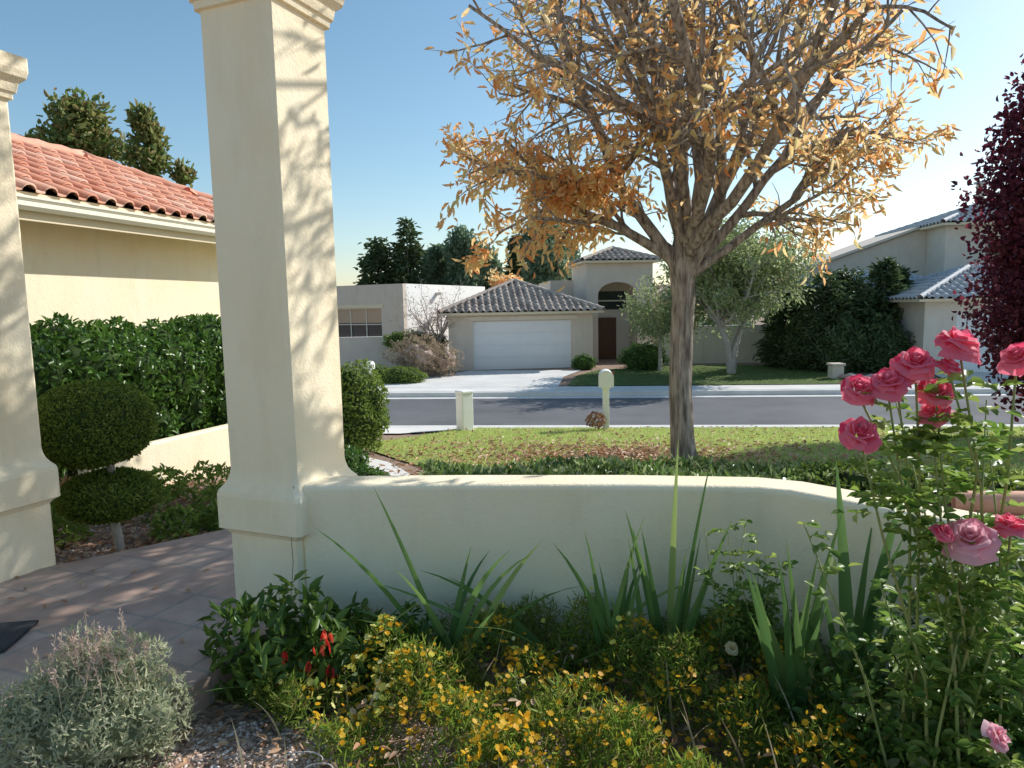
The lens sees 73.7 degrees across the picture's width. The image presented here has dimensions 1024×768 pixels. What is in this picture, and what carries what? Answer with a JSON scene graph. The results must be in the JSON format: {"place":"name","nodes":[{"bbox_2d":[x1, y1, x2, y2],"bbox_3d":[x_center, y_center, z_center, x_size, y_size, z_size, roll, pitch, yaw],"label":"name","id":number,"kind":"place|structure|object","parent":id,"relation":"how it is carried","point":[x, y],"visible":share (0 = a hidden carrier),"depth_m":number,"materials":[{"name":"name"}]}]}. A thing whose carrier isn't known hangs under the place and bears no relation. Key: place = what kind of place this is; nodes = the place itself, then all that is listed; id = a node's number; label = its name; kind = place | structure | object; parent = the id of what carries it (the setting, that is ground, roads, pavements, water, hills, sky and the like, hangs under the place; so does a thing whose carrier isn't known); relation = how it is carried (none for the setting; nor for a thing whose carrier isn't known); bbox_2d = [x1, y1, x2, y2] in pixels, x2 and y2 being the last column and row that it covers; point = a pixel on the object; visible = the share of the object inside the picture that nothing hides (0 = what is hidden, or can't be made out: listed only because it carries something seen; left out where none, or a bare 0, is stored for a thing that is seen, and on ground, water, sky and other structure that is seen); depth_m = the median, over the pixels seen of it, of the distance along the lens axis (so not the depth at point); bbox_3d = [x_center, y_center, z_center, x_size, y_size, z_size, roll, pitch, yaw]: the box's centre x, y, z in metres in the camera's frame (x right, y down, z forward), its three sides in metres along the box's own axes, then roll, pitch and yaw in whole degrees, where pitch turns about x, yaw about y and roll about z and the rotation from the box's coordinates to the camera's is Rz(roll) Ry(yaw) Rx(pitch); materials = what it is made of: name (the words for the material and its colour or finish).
{"place":"outdoors","nodes":[
{"label":"outdoors","id":0,"kind":"place"},
{"bbox_2d":[0,716,568,767],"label":"gravel","id":1,"kind":"structure","parent":0,"point":[290,762],"depth_m":2.75,"materials":[{"name":"grey gravel"}]},
{"bbox_2d":[338,309,381,322],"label":"window blinds","id":2,"kind":"object","parent":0,"point":[359,315],"depth_m":35.12,"materials":[{"name":"beige fabric"}]},
{"bbox_2d":[378,370,579,387],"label":"driveway","id":3,"kind":"structure","parent":0,"point":[515,378],"depth_m":25.89,"materials":[{"name":"concrete"}]},
{"bbox_2d":[0,0,1023,304],"label":"sky","id":4,"kind":"structure","parent":0,"point":[389,96],"materials":[{"name":"blue"}]},
{"bbox_2d":[1,307,1023,767],"bbox_3d":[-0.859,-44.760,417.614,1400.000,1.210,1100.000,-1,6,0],"label":"ground","id":5,"kind":"structure","parent":0,"point":[213,715],"depth_m":2.93,"materials":[{"name":"soil"}]},
{"bbox_2d":[0,50,59,582],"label":"shaft","id":6,"kind":"object","parent":5,"relation":"on","point":[29,485],"visible":0.96,"depth_m":4.19,"materials":[{"name":"beige paint"}]},
{"bbox_2d":[50,505,94,547],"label":"bedding plant","id":7,"kind":"object","parent":5,"relation":"on","point":[72,529],"visible":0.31,"depth_m":5.31,"materials":[{"name":"green plant"}]},
{"bbox_2d":[31,86,128,162],"bbox_3d":[-13.790,-4.751,22.562,2.799,10.106,3.086,-1,6,0],"label":"pear tree","id":8,"kind":"object","parent":5,"relation":"on","point":[74,125],"visible":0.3,"depth_m":21.79,"materials":[{"name":"green plant"}]},
{"bbox_2d":[0,608,200,767],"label":"sage bush","id":9,"kind":"object","parent":5,"relation":"on","point":[107,700],"visible":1,"depth_m":2.61,"materials":[{"name":"green plant"}]},
{"bbox_2d":[37,378,165,551],"bbox_3d":[-3.057,0.626,5.047,0.888,1.350,0.889,-1,6,0],"label":"topiary shrub","id":10,"kind":"object","parent":5,"relation":"on","point":[92,425],"visible":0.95,"depth_m":4.81,"materials":[{"name":"green plant"}]},
{"bbox_2d":[19,220,220,473],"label":"wall","id":11,"kind":"structure","parent":5,"relation":"on","point":[85,274],"depth_m":9.18,"materials":[{"name":"beige paint"}]},
{"bbox_2d":[16,186,214,224],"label":"roof deck","id":12,"kind":"structure","parent":11,"relation":"on","point":[25,190],"depth_m":8.43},
{"bbox_2d":[11,139,213,221],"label":"roof tiles","id":13,"kind":"object","parent":12,"relation":"on","point":[40,169],"visible":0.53,"depth_m":9.38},
{"bbox_2d":[11,133,212,199],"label":"roof caps","id":14,"kind":"object","parent":13,"relation":"on","point":[109,162],"visible":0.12,"depth_m":11.13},
{"bbox_3d":[-7.995,-1.919,7.996,5.420,0.075,11.770,1,7,15],"label":"soffit","id":15,"kind":"object","parent":11,"relation":"on","visible":0},
{"bbox_2d":[18,210,215,243],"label":"fascia","id":16,"kind":"structure","parent":15,"relation":"attached to","point":[67,221],"depth_m":8.48,"materials":[{"name":"beige paint"}]},
{"bbox_2d":[17,194,214,236],"bbox_3d":[-5.262,-1.939,7.258,0.138,0.145,11.800,1,7,15],"label":"gutter","id":17,"kind":"object","parent":16,"relation":"attached to","point":[50,206],"visible":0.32,"depth_m":8.32,"materials":[{"name":"beige paint"}]},
{"bbox_2d":[29,311,227,481],"bbox_3d":[-4.430,0.024,8.139,1.456,1.856,6.089,1,7,16],"label":"laurel hedge","id":18,"kind":"object","parent":5,"relation":"on","point":[172,369],"visible":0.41,"depth_m":7.73,"materials":[{"name":"green plant"}]},
{"bbox_2d":[54,480,225,560],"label":"fallen leaves","id":19,"kind":"object","parent":5,"relation":"on","point":[69,543],"visible":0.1,"depth_m":5.43,"materials":[{"name":"brown plant"}]},
{"bbox_2d":[117,97,173,177],"bbox_3d":[-11.873,-4.478,22.625,1.724,9.476,1.774,-7,9,-42],"label":"pear tree","id":20,"kind":"object","parent":5,"relation":"on","point":[151,156],"visible":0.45,"depth_m":22.00,"materials":[{"name":"green plant"}]},
{"bbox_2d":[78,424,230,485],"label":"retaining wall","id":21,"kind":"structure","parent":5,"relation":"on","point":[185,452],"depth_m":7.77,"materials":[{"name":"beige paint"}]},
{"bbox_2d":[0,529,312,742],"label":"porch floor","id":22,"kind":"structure","parent":5,"relation":"on","point":[171,610],"depth_m":3.82,"materials":[{"name":"tile"}]},
{"bbox_2d":[0,620,38,652],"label":"doormat","id":23,"kind":"object","parent":22,"relation":"on","point":[11,633],"visible":1,"depth_m":3.44,"materials":[{"name":"grey rubber"}]},
{"bbox_2d":[147,502,204,541],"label":"bedding plant","id":24,"kind":"object","parent":5,"relation":"on","point":[170,519],"visible":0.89,"depth_m":5.37,"materials":[{"name":"green plant"}]},
{"bbox_2d":[166,157,198,187],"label":"tree","id":25,"kind":"object","parent":5,"relation":"on","point":[182,174],"visible":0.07,"depth_m":22.74,"materials":[{"name":"green plant"}]},
{"bbox_2d":[175,460,230,503],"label":"bedding plant","id":26,"kind":"object","parent":5,"relation":"on","point":[208,469],"visible":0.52,"depth_m":6.65,"materials":[{"name":"green plant"}]},
{"bbox_2d":[188,0,357,614],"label":"shaft","id":27,"kind":"object","parent":5,"relation":"on","point":[266,97],"visible":0.85,"depth_m":3.54,"materials":[{"name":"beige paint"}]},
{"bbox_2d":[248,614,403,727],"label":"yellow flowers","id":28,"kind":"object","parent":5,"relation":"on","point":[375,667],"visible":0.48,"depth_m":2.90,"materials":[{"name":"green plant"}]},
{"bbox_2d":[197,570,478,733],"bbox_3d":[-0.810,1.237,3.156,1.317,0.714,0.714,-1,6,0],"label":"broadleaf plant","id":29,"kind":"object","parent":5,"relation":"on","point":[246,664],"visible":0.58,"depth_m":3.06,"materials":[{"name":"green plant"}]},
{"bbox_2d":[340,358,391,453],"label":"tall shrub","id":30,"kind":"object","parent":5,"relation":"on","point":[364,412],"visible":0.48,"depth_m":9.70,"materials":[{"name":"green plant"}]},
{"bbox_2d":[344,445,390,475],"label":"shrub","id":31,"kind":"object","parent":5,"relation":"on","point":[357,463],"visible":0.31,"depth_m":8.19,"materials":[{"name":"green plant"}]},
{"bbox_2d":[352,236,395,284],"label":"pine tree","id":32,"kind":"object","parent":5,"relation":"on","point":[377,259],"visible":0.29,"depth_m":68.19,"materials":[{"name":"green plant"}]},
{"bbox_2d":[339,336,444,370],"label":"boundary wall","id":33,"kind":"structure","parent":5,"relation":"on","point":[370,348],"depth_m":30.59,"materials":[{"name":"grey paint"}]},
{"bbox_2d":[380,284,407,335],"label":"front wall","id":34,"kind":"structure","parent":5,"relation":"on","point":[391,294],"depth_m":34.05,"materials":[{"name":"beige paint"}]},
{"bbox_2d":[336,284,380,308],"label":"front wall lintel","id":35,"kind":"structure","parent":34,"relation":"attached to","point":[360,295],"depth_m":34.87,"materials":[{"name":"beige paint"}]},
{"bbox_2d":[359,364,428,383],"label":"shrub","id":36,"kind":"object","parent":5,"relation":"on","point":[397,374],"visible":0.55,"depth_m":25.35,"materials":[{"name":"green plant"}]},
{"bbox_2d":[388,216,429,284],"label":"pine tree","id":37,"kind":"object","parent":5,"relation":"on","point":[408,261],"visible":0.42,"depth_m":68.40,"materials":[{"name":"green plant"}]},
{"bbox_2d":[382,332,464,376],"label":"dry shrub","id":38,"kind":"object","parent":5,"relation":"on","point":[422,356],"visible":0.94,"depth_m":26.99,"materials":[{"name":"brown plant"}]},
{"bbox_2d":[390,275,469,350],"bbox_3d":[-3.542,-2.701,30.149,4.072,4.347,4.410,-5,7,-29],"label":"bare crabapple tree","id":39,"kind":"object","parent":5,"relation":"on","point":[440,328],"visible":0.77,"depth_m":29.48,"materials":[{"name":"grey plant"}]},
{"bbox_2d":[20,634,841,767],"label":"fallen leaves","id":40,"kind":"object","parent":5,"relation":"on","point":[357,744],"visible":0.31,"depth_m":2.69,"materials":[{"name":"brown plant"}]},
{"bbox_2d":[423,243,451,284],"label":"pine tree","id":41,"kind":"object","parent":5,"relation":"on","point":[436,271],"visible":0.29,"depth_m":70.41,"materials":[{"name":"green plant"}]},
{"bbox_2d":[406,284,484,349],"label":"side wall","id":42,"kind":"structure","parent":5,"relation":"on","point":[427,289],"depth_m":36.10,"materials":[{"name":"paint"}]},
{"bbox_2d":[314,486,580,676],"bbox_3d":[-0.273,0.952,3.209,1.279,0.931,0.418,-2,7,-12],"label":"iris plant","id":43,"kind":"object","parent":5,"relation":"on","point":[456,630],"visible":0.69,"depth_m":3.26,"materials":[{"name":"green plant"}]},
{"bbox_2d":[448,315,473,370],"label":"front wall","id":44,"kind":"structure","parent":5,"relation":"on","point":[461,333],"depth_m":29.44,"materials":[{"name":"beige paint"}]},
{"bbox_2d":[436,278,604,313],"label":"roof caps","id":45,"kind":"object","parent":44,"relation":"on","point":[514,280],"visible":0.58,"depth_m":30.59,"materials":[{"name":"grey tile"}]},
{"bbox_2d":[439,283,603,315],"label":"roof deck","id":46,"kind":"structure","parent":44,"relation":"on","point":[504,312],"depth_m":29.20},
{"bbox_2d":[438,278,598,312],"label":"roof tiles","id":47,"kind":"object","parent":46,"relation":"on","point":[517,292],"visible":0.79,"depth_m":29.96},
{"bbox_2d":[439,223,494,286],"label":"cottonwood tree","id":48,"kind":"object","parent":5,"relation":"on","point":[459,244],"visible":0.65,"depth_m":68.06,"materials":[{"name":"green plant"}]},
{"bbox_2d":[473,319,570,357],"bbox_3d":[0.450,-1.718,29.896,4.300,2.130,0.010,-2,6,-5],"label":"door backing","id":49,"kind":"object","parent":5,"relation":"on","point":[519,320],"depth_m":29.79,"materials":[{"name":"beige paint"}]},
{"bbox_2d":[473,320,570,333],"bbox_3d":[0.438,-2.499,29.772,4.300,0.524,0.040,-2,6,-5],"label":"garage door panel","id":50,"kind":"structure","parent":49,"relation":"attached to","point":[485,323],"depth_m":29.75,"materials":[{"name":"paint"}]},
{"bbox_2d":[474,356,570,369],"bbox_3d":[0.468,-0.919,29.951,4.300,0.524,0.040,-2,6,-5],"label":"garage door panel","id":51,"kind":"structure","parent":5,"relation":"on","point":[546,358],"depth_m":29.93,"materials":[{"name":"paint"}]},
{"bbox_2d":[473,344,570,357],"bbox_3d":[0.458,-1.446,29.891,4.300,0.524,0.040,-2,6,-5],"label":"garage door panel","id":52,"kind":"structure","parent":51,"relation":"on","point":[498,355],"depth_m":29.87,"materials":[{"name":"paint"}]},
{"bbox_2d":[473,332,570,345],"bbox_3d":[0.448,-1.972,29.832,4.300,0.524,0.040,-2,6,-5],"label":"garage door panel","id":53,"kind":"structure","parent":52,"relation":"on","point":[534,342],"depth_m":29.81,"materials":[{"name":"paint"}]},
{"bbox_2d":[231,613,833,767],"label":"dry stalks","id":54,"kind":"object","parent":5,"relation":"on","point":[630,687],"visible":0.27,"depth_m":2.71,"materials":[{"name":"brown plant"}]},
{"bbox_2d":[376,570,701,672],"bbox_3d":[0.145,1.156,3.265,1.602,0.498,0.693,-1,6,0],"label":"iris plant","id":55,"kind":"object","parent":5,"relation":"on","point":[531,639],"visible":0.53,"depth_m":3.27,"materials":[{"name":"green plant"}]},
{"bbox_2d":[518,209,574,285],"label":"cottonwood tree","id":56,"kind":"object","parent":5,"relation":"on","point":[544,272],"visible":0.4,"depth_m":63.36,"materials":[{"name":"green plant"}]},
{"bbox_2d":[211,589,908,767],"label":"flowering ground cover","id":57,"kind":"object","parent":5,"relation":"on","point":[631,721],"visible":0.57,"depth_m":2.74,"materials":[{"name":"green plant"}]},
{"bbox_2d":[571,313,592,367],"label":"front wall","id":58,"kind":"structure","parent":5,"relation":"on","point":[582,333],"depth_m":29.89,"materials":[{"name":"beige paint"}]},
{"bbox_2d":[572,263,597,361],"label":"tower wall","id":59,"kind":"structure","parent":5,"relation":"on","point":[585,281],"depth_m":32.54,"materials":[{"name":"beige paint"}]},
{"bbox_2d":[598,263,636,294],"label":"tower arch","id":60,"kind":"structure","parent":59,"relation":"attached to","point":[624,273],"depth_m":32.35,"materials":[{"name":"beige paint"}]},
{"bbox_2d":[553,521,642,677],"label":"iris plant","id":61,"kind":"object","parent":5,"relation":"on","point":[601,611],"visible":0.65,"depth_m":3.21,"materials":[{"name":"green plant"}]},
{"bbox_2d":[598,282,628,357],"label":"entry alcove wall","id":62,"kind":"structure","parent":5,"relation":"on","point":[622,338],"depth_m":34.22,"materials":[{"name":"grey paint"}]},
{"bbox_2d":[598,317,615,358],"bbox_3d":[4.777,-2.275,34.224,0.900,2.100,0.070,-2,6,-5],"label":"entry door","id":63,"kind":"structure","parent":62,"relation":"attached to","point":[606,338],"depth_m":34.19,"materials":[{"name":"brown wood"}]},
{"bbox_2d":[629,262,652,346],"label":"tower wall","id":64,"kind":"structure","parent":5,"relation":"on","point":[643,268],"depth_m":32.53,"materials":[{"name":"beige paint"}]},
{"bbox_2d":[302,475,1023,696],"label":"garden wall","id":65,"kind":"structure","parent":5,"relation":"on","point":[443,524],"depth_m":3.51,"materials":[{"name":"beige paint"}]},
{"bbox_2d":[625,437,731,678],"bbox_3d":[0.768,0.829,3.182,0.430,1.135,0.237,-2,7,-11],"label":"iris plant","id":66,"kind":"object","parent":5,"relation":"on","point":[678,614],"visible":0.63,"depth_m":3.21,"materials":[{"name":"green plant"}]},
{"bbox_2d":[381,388,1023,396],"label":"kerb","id":67,"kind":"structure","parent":5,"relation":"on","point":[665,392],"depth_m":21.97,"materials":[{"name":"concrete"}]},
{"bbox_2d":[383,424,1023,427],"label":"kerb","id":68,"kind":"structure","parent":5,"relation":"on","point":[555,426],"depth_m":15.57,"materials":[{"name":"concrete"}]},
{"bbox_2d":[660,324,780,363],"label":"courtyard wall","id":69,"kind":"structure","parent":5,"relation":"on","point":[713,349],"depth_m":30.64,"materials":[{"name":"grey paint"}]},
{"bbox_2d":[694,519,858,706],"bbox_3d":[1.101,1.009,2.930,0.611,0.800,0.542,0,7,11],"label":"rose shrub","id":70,"kind":"object","parent":5,"relation":"on","point":[732,647],"visible":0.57,"depth_m":3.05,"materials":[{"name":"green plant"}]},
{"bbox_2d":[752,280,810,367],"bbox_3d":[11.581,-2.275,28.386,3.390,4.137,3.142,-1,6,0],"label":"juniper tree","id":71,"kind":"object","parent":5,"relation":"on","point":[769,354],"visible":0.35,"depth_m":28.16,"materials":[{"name":"green plant"}]},
{"bbox_2d":[746,515,841,730],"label":"iris plant","id":72,"kind":"object","parent":5,"relation":"on","point":[789,670],"visible":0.71,"depth_m":2.71,"materials":[{"name":"green plant"}]},
{"bbox_2d":[773,269,865,372],"bbox_3d":[12.182,-2.325,26.851,3.505,4.365,3.798,-1,6,0],"label":"juniper tree","id":73,"kind":"object","parent":5,"relation":"on","point":[827,296],"visible":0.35,"depth_m":26.41,"materials":[{"name":"green plant"}]},
{"bbox_2d":[764,230,926,323],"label":"side wing","id":74,"kind":"structure","parent":5,"relation":"on","point":[907,250],"depth_m":31.34,"materials":[{"name":"beige paint"}]},
{"bbox_2d":[787,226,923,275],"bbox_3d":[16.136,-6.452,33.855,5.950,2.190,5.200,0,6,6],"label":"wing coping","id":75,"kind":"object","parent":74,"relation":"on","point":[852,248],"visible":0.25,"depth_m":31.85,"materials":[{"name":"beige paint"}]},
{"bbox_2d":[777,298,915,373],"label":"juniper shrub","id":76,"kind":"object","parent":5,"relation":"on","point":[881,345],"visible":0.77,"depth_m":25.80,"materials":[{"name":"green plant"}]},
{"bbox_2d":[818,264,882,323],"bbox_3d":[13.543,-2.542,27.719,3.781,4.544,3.786,-1,6,0],"label":"juniper tree","id":77,"kind":"object","parent":5,"relation":"on","point":[851,284],"visible":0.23,"depth_m":27.12,"materials":[{"name":"green plant"}]},
{"bbox_2d":[801,462,942,715],"bbox_3d":[1.446,0.868,2.841,0.620,1.110,0.405,-2,6,-7],"label":"iris plant","id":78,"kind":"object","parent":5,"relation":"on","point":[866,624],"visible":0.38,"depth_m":2.86,"materials":[{"name":"green plant"}]},
{"bbox_2d":[860,257,912,322],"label":"juniper tree","id":79,"kind":"object","parent":5,"relation":"on","point":[881,272],"visible":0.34,"depth_m":27.00,"materials":[{"name":"green plant"}]},
{"bbox_2d":[774,550,1023,767],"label":"rose shrub","id":80,"kind":"object","parent":5,"relation":"on","point":[881,704],"visible":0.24,"depth_m":2.42,"materials":[{"name":"green plant"}]},
{"bbox_2d":[886,302,921,348],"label":"side wall","id":81,"kind":"structure","parent":5,"relation":"on","point":[911,319],"depth_m":25.89,"materials":[{"name":"grey paint"}]},
{"bbox_2d":[796,454,1023,499],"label":"ground cover plants","id":82,"kind":"object","parent":5,"relation":"on","point":[852,477],"visible":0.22,"depth_m":6.51,"materials":[{"name":"green plant"}]},
{"bbox_2d":[798,326,1023,767],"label":"rose bush","id":83,"kind":"object","parent":5,"relation":"on","point":[979,547],"visible":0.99,"depth_m":1.87,"materials":[{"name":"green plant"}]},
{"bbox_2d":[924,227,942,275],"bbox_3d":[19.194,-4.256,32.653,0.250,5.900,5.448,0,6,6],"label":"window","id":84,"kind":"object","parent":5,"relation":"on","point":[933,252],"depth_m":30.49,"materials":[{"name":"grey glass"}]},
{"bbox_2d":[920,301,956,372],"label":"front wall","id":85,"kind":"structure","parent":5,"relation":"on","point":[936,317],"depth_m":24.90,"materials":[{"name":"grey paint"}]},
{"bbox_2d":[888,269,996,301],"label":"roof deck","id":86,"kind":"structure","parent":85,"relation":"on","point":[933,299],"depth_m":24.43,"materials":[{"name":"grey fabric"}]},
{"bbox_2d":[875,265,1002,299],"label":"roof tiles","id":87,"kind":"object","parent":86,"relation":"on","point":[945,291],"visible":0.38,"depth_m":25.77,"materials":[{"name":"grey tile"}]},
{"bbox_2d":[941,225,987,312],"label":"wall","id":88,"kind":"structure","parent":86,"relation":"on","point":[954,246],"depth_m":29.45,"materials":[{"name":"grey paint"}]},
{"bbox_2d":[951,491,1023,515],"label":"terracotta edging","id":89,"kind":"object","parent":5,"relation":"on","point":[988,502],"visible":0.46,"depth_m":5.60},
{"bbox_2d":[372,425,1023,479],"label":"lawn","id":90,"kind":"structure","parent":0,"point":[706,429],"depth_m":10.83,"materials":[{"name":"green plant"}]},
{"bbox_2d":[455,389,474,430],"bbox_3d":[-1.057,0.694,15.272,0.400,1.120,0.340,-6,8,-40],"label":"utility pedestal","id":91,"kind":"object","parent":90,"relation":"on","point":[464,408],"visible":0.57,"depth_m":15.16,"materials":[{"name":"white paint"}]},
{"bbox_2d":[64,425,1023,484],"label":"fallen leaves","id":92,"kind":"object","parent":90,"relation":"on","point":[643,451],"visible":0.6,"depth_m":9.62,"materials":[{"name":"orange plant"}]},
{"bbox_2d":[416,450,856,484],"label":"ground cover plants","id":93,"kind":"object","parent":90,"relation":"on","point":[595,464],"visible":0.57,"depth_m":7.19,"materials":[{"name":"green plant"}]},
{"bbox_2d":[424,0,963,464],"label":"ash tree","id":94,"kind":"object","parent":90,"relation":"on","point":[672,122],"visible":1,"depth_m":7.37,"materials":[{"name":"orange plant"}]},
{"bbox_2d":[950,54,1023,421],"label":"purple plum tree","id":95,"kind":"object","parent":90,"relation":"on","point":[1006,263],"visible":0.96,"depth_m":12.24,"materials":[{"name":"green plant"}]},
{"bbox_2d":[379,383,1021,391],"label":"sidewalk","id":96,"kind":"structure","parent":0,"point":[643,388],"depth_m":22.73,"materials":[{"name":"concrete"}]},
{"bbox_2d":[382,396,1023,424],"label":"road","id":97,"kind":"structure","parent":0,"point":[737,411],"depth_m":18.76,"materials":[{"name":"grey asphalt"}]},
{"bbox_2d":[384,393,1020,398],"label":"gutter pan","id":98,"kind":"object","parent":97,"relation":"on","point":[542,397],"visible":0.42,"depth_m":21.73,"materials":[{"name":"concrete"}]},
{"bbox_2d":[567,364,856,385],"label":"lawn","id":99,"kind":"structure","parent":0,"point":[647,380],"depth_m":25.04,"materials":[{"name":"green plant"}]},
{"bbox_2d":[616,340,669,369],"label":"round shrub","id":100,"kind":"object","parent":99,"relation":"on","point":[639,356],"visible":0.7,"depth_m":27.87,"materials":[{"name":"green plant"}]},
{"bbox_2d":[617,275,710,370],"bbox_3d":[6.081,-2.378,27.172,3.616,4.045,4.002,-4,7,-22],"label":"desert ash tree","id":101,"kind":"object","parent":99,"relation":"on","point":[640,315],"visible":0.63,"depth_m":27.00,"materials":[{"name":"green plant"}]},
{"bbox_2d":[636,187,827,373],"bbox_3d":[8.441,-3.661,26.203,6.638,6.790,7.288,3,8,35],"label":"desert ash tree","id":102,"kind":"object","parent":99,"relation":"on","point":[741,279],"visible":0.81,"depth_m":24.56,"materials":[{"name":"green plant"}]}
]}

